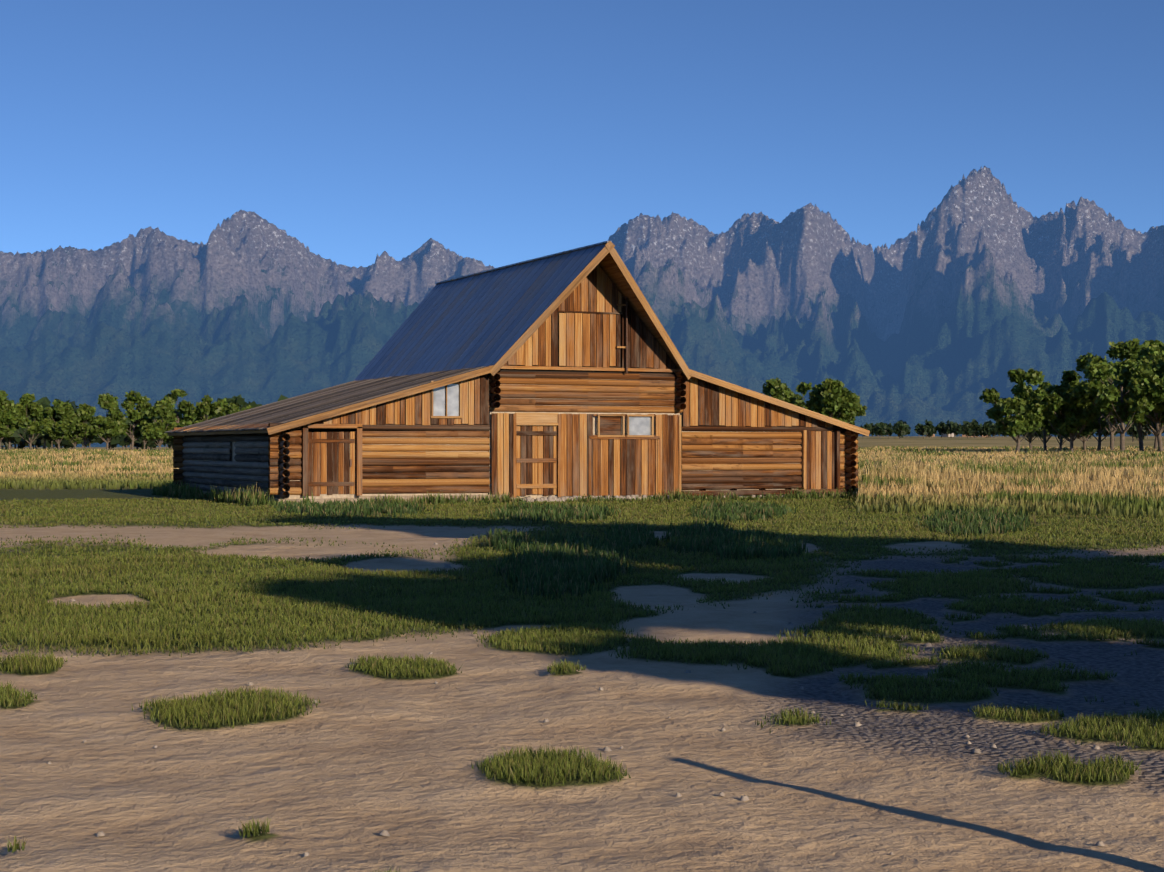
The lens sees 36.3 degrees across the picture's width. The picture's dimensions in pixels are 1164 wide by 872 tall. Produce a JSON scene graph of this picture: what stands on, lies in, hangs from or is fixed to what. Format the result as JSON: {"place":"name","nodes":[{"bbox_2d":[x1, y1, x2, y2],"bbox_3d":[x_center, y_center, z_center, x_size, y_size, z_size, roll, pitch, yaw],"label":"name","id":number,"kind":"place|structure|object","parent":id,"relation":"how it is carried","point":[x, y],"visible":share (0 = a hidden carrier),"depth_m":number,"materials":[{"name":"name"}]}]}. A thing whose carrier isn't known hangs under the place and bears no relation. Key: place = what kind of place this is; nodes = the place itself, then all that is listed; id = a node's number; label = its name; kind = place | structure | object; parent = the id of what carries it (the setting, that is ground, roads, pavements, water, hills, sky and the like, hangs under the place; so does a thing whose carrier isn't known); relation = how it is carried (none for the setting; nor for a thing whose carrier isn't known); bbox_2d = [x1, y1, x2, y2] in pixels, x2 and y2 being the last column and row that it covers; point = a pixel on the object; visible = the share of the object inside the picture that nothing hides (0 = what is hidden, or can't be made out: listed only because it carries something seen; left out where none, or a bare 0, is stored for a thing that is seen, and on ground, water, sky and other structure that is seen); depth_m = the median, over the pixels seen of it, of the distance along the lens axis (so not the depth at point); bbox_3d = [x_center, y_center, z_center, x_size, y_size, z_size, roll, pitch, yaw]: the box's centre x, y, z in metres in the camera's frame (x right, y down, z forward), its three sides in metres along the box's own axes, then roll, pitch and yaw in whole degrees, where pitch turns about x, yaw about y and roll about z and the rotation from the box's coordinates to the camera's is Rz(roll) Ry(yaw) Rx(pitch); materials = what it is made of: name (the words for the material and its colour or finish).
{"place":"outdoors","nodes":[
{"label":"outdoors","id":0,"kind":"place"},
{"bbox_2d":[165,366,488,432],"bbox_3d":[-2.719,-1.143,62.330,20.788,2.055,14.310,0,0,-25],"label":"barn lean to roof boards","id":1,"kind":"object","parent":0,"point":[316,402],"visible":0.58,"depth_m":58.51,"materials":[{"name":"brown wood"}]},
{"bbox_2d":[354,241,611,380],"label":"barn roof","id":2,"kind":"structure","parent":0,"point":[488,318],"depth_m":60.32,"materials":[{"name":"metal"}]},
{"bbox_2d":[350,296,627,465],"bbox_3d":[-2.734,-1.886,54.806,9.142,5.610,0.070,0,0,-24],"label":"door hardware","id":3,"kind":"object","parent":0,"point":[626,345],"visible":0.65,"depth_m":56.60,"materials":[{"name":"black metal"}]},
{"bbox_2d":[185,372,843,500],"bbox_3d":[-2.665,0.033,62.353,19.795,4.145,13.400,0,0,-25],"label":"barn chinking","id":4,"kind":"object","parent":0,"point":[326,496],"depth_m":55.19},
{"bbox_2d":[173,370,858,494],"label":"barn logs","id":5,"kind":"object","parent":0,"point":[730,455],"visible":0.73,"depth_m":56.04,"materials":[{"name":"brown wood"}]},
{"bbox_2d":[168,241,869,436],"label":"roof trim","id":6,"kind":"structure","parent":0,"point":[607,259],"depth_m":55.57,"materials":[{"name":"brown wood"}]},
{"bbox_2d":[433,384,650,434],"bbox_3d":[-1.168,-0.816,55.595,7.440,1.560,0.010,0,0,-25],"label":"window","id":7,"kind":"structure","parent":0,"point":[639,425],"depth_m":54.32,"materials":[{"name":"white glass"}]},
{"bbox_2d":[290,272,842,494],"bbox_3d":[-2.701,-1.700,62.215,19.355,7.610,13.240,0,0,-25],"label":"barn interior","id":8,"kind":"object","parent":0,"point":[354,430],"depth_m":55.84,"materials":[{"name":"brown wood"}]},
{"bbox_2d":[0,436,1163,871],"bbox_3d":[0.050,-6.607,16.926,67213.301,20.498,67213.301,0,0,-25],"label":"ground","id":9,"kind":"structure","parent":0,"point":[346,770],"depth_m":10.27,"materials":[{"name":"brown soil"}]},
{"bbox_2d":[0,390,20,448],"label":"tree","id":10,"kind":"object","parent":9,"relation":"on","point":[9,414],"visible":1,"depth_m":436.55,"materials":[{"name":"green plant"}]},
{"bbox_2d":[11,393,44,449],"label":"cottonwood tree","id":11,"kind":"object","parent":9,"relation":"on","point":[27,405],"visible":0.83,"depth_m":447.37,"materials":[{"name":"green plant"}]},
{"bbox_2d":[38,399,79,449],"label":"cottonwood tree","id":12,"kind":"object","parent":9,"relation":"on","point":[51,425],"visible":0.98,"depth_m":411.00,"materials":[{"name":"green plant"}]},
{"bbox_2d":[65,425,88,448],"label":"tree","id":13,"kind":"object","parent":9,"relation":"on","point":[72,440],"visible":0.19,"depth_m":518.54,"materials":[{"name":"green plant"}]},
{"bbox_2d":[68,403,97,449],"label":"tree","id":14,"kind":"object","parent":9,"relation":"on","point":[85,413],"visible":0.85,"depth_m":481.31,"materials":[{"name":"green plant"}]},
{"bbox_2d":[86,393,128,449],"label":"tree","id":15,"kind":"object","parent":9,"relation":"on","point":[113,424],"visible":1,"depth_m":423.36,"materials":[{"name":"green plant"}]},
{"bbox_2d":[108,390,155,449],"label":"tree","id":16,"kind":"object","parent":9,"relation":"on","point":[135,416],"visible":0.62,"depth_m":465.26,"materials":[{"name":"green plant"}]},
{"bbox_2d":[132,420,153,448],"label":"tree","id":17,"kind":"object","parent":9,"relation":"on","point":[143,422],"visible":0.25,"depth_m":502.34,"materials":[{"name":"green plant"}]},
{"bbox_2d":[1,394,287,449],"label":"trees","id":18,"kind":"object","parent":9,"relation":"on","point":[45,440],"visible":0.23,"depth_m":601.01,"materials":[{"name":"green plant"}]},
{"bbox_2d":[140,400,177,449],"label":"tree","id":19,"kind":"object","parent":9,"relation":"on","point":[159,429],"visible":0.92,"depth_m":406.76,"materials":[{"name":"green plant"}]},
{"bbox_2d":[156,389,194,438],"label":"tree","id":20,"kind":"object","parent":9,"relation":"on","point":[184,407],"visible":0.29,"depth_m":452.23,"materials":[{"name":"green plant"}]},
{"bbox_2d":[190,395,225,424],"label":"tree","id":21,"kind":"object","parent":9,"relation":"on","point":[207,407],"visible":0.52,"depth_m":419.44,"materials":[{"name":"green plant"}]},
{"bbox_2d":[204,398,239,419],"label":"tree","id":22,"kind":"object","parent":9,"relation":"on","point":[229,408],"visible":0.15,"depth_m":478.70,"materials":[{"name":"green plant"}]},
{"bbox_2d":[179,429,289,498],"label":"barn wall logs","id":23,"kind":"object","parent":9,"relation":"on","point":[251,455],"visible":0.65,"depth_m":57.67,"materials":[{"name":"wood"}]},
{"bbox_2d":[234,405,254,412],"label":"tree","id":24,"kind":"object","parent":9,"relation":"on","point":[246,408],"visible":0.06,"depth_m":436.75,"materials":[{"name":"green plant"}]},
{"bbox_2d":[275,495,501,503],"bbox_3d":[-5.659,1.921,53.424,7.200,0.240,0.400,0,0,-25],"label":"stone foundation","id":25,"kind":"object","parent":9,"relation":"on","point":[321,501],"visible":0.31,"depth_m":52.98,"materials":[{"name":"grey stone"}]},
{"bbox_2d":[173,265,850,497],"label":"barn boards","id":26,"kind":"object","parent":9,"relation":"on","point":[570,455],"visible":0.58,"depth_m":56.13,"materials":[{"name":"brown wood"}]},
{"bbox_2d":[0,445,1163,871],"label":"grass","id":27,"kind":"structure","parent":9,"relation":"on","point":[1006,497],"depth_m":22.95,"materials":[{"name":"green plant"}]},
{"bbox_2d":[47,542,1163,856],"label":"pebbles","id":28,"kind":"object","parent":9,"relation":"on","point":[607,748],"visible":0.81,"depth_m":10.47,"materials":[{"name":"stone"}]},
{"bbox_2d":[513,494,840,501],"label":"barn foundation stones","id":29,"kind":"object","parent":9,"relation":"on","point":[549,498],"visible":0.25,"depth_m":55.80,"materials":[{"name":"grey stone"}]},
{"bbox_2d":[761,377,795,404],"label":"tree","id":30,"kind":"object","parent":9,"relation":"on","point":[776,388],"visible":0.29,"depth_m":326.80,"materials":[{"name":"green plant"}]},
{"bbox_2d":[794,382,811,408],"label":"tree","id":31,"kind":"object","parent":9,"relation":"on","point":[803,387],"visible":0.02,"depth_m":345.33,"materials":[{"name":"green plant"}]},
{"bbox_2d":[805,378,860,422],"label":"cottonwood tree","id":32,"kind":"object","parent":9,"relation":"on","point":[842,406],"visible":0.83,"depth_m":319.75,"materials":[{"name":"green plant"}]},
{"bbox_2d":[828,389,866,424],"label":"tree","id":33,"kind":"object","parent":9,"relation":"on","point":[862,409],"visible":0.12,"depth_m":339.61,"materials":[{"name":"green plant"}]},
{"bbox_2d":[942,433,953,436],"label":"ranch house","id":34,"kind":"structure","parent":9,"relation":"on","point":[949,435],"depth_m":2033.03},
{"bbox_2d":[860,419,1050,439],"bbox_3d":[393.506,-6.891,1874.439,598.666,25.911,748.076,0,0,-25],"label":"distant tree line","id":35,"kind":"object","parent":9,"relation":"on","point":[901,428],"visible":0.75,"depth_m":1573.24,"materials":[{"name":"green plant"}]},
{"bbox_2d":[979,368,1062,451],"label":"cottonwood tree","id":36,"kind":"object","parent":9,"relation":"on","point":[1028,403],"visible":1,"depth_m":252.51,"materials":[{"name":"green plant"}]},
{"bbox_2d":[1013,400,1049,448],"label":"tree","id":37,"kind":"object","parent":9,"relation":"on","point":[1030,437],"visible":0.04,"depth_m":328.37,"materials":[{"name":"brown plant"}]},
{"bbox_2d":[1014,381,1058,450],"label":"tree","id":38,"kind":"object","parent":9,"relation":"on","point":[1045,385],"visible":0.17,"depth_m":289.29,"materials":[{"name":"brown plant"}]},
{"bbox_2d":[1054,432,1076,449],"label":"tree","id":39,"kind":"object","parent":9,"relation":"on","point":[1061,441],"depth_m":299.02,"materials":[{"name":"brown plant"}]},
{"bbox_2d":[1041,370,1099,451],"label":"tree","id":40,"kind":"object","parent":9,"relation":"on","point":[1072,413],"visible":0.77,"depth_m":263.50,"materials":[{"name":"green plant"}]},
{"bbox_2d":[1075,418,1107,450],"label":"tree","id":41,"kind":"object","parent":9,"relation":"on","point":[1083,440],"visible":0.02,"depth_m":336.49,"materials":[{"name":"brown plant"}]},
{"bbox_2d":[1078,376,1119,450],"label":"tree","id":42,"kind":"object","parent":9,"relation":"on","point":[1098,424],"visible":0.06,"depth_m":306.09,"materials":[{"name":"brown plant"}]},
{"bbox_2d":[1055,421,1163,441],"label":"distant trees","id":43,"kind":"object","parent":9,"relation":"on","point":[1132,431],"visible":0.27,"depth_m":1100.58,"materials":[{"name":"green plant"}]},
{"bbox_2d":[1101,361,1119,449],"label":"tree","id":44,"kind":"object","parent":9,"relation":"on","point":[1111,420],"visible":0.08,"depth_m":319.91,"materials":[{"name":"brown plant"}]},
{"bbox_2d":[1070,338,1163,451],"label":"tree","id":45,"kind":"object","parent":9,"relation":"on","point":[1145,387],"visible":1,"depth_m":253.29,"materials":[{"name":"green plant"}]},
{"bbox_2d":[1106,340,1163,451],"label":"tree","id":46,"kind":"object","parent":9,"relation":"on","point":[1151,349],"visible":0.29,"depth_m":264.14,"materials":[{"name":"green plant"}]},
{"bbox_2d":[1107,348,1162,450],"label":"tree","id":47,"kind":"object","parent":9,"relation":"on","point":[1140,425],"visible":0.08,"depth_m":284.86,"materials":[{"name":"green plant"}]},
{"bbox_2d":[1145,424,1157,449],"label":"tree","id":48,"kind":"object","parent":9,"relation":"on","point":[1155,441],"depth_m":332.35,"materials":[{"name":"brown plant"}]},
{"bbox_2d":[1156,359,1163,371],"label":"tree","id":49,"kind":"object","parent":9,"relation":"on","point":[1161,365],"visible":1,"depth_m":254.56,"materials":[{"name":"green plant"}]},
{"bbox_2d":[0,166,1163,446],"bbox_3d":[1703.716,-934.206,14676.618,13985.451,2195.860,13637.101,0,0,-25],"label":"teton range mountains","id":50,"kind":"structure","parent":0,"point":[966,296],"depth_m":12805.85,"materials":[{"name":"grey stone"}]},
{"bbox_2d":[0,0,1163,267],"label":"sky","id":51,"kind":"structure","parent":0,"point":[498,133],"materials":[{"name":"blue"}]}
]}

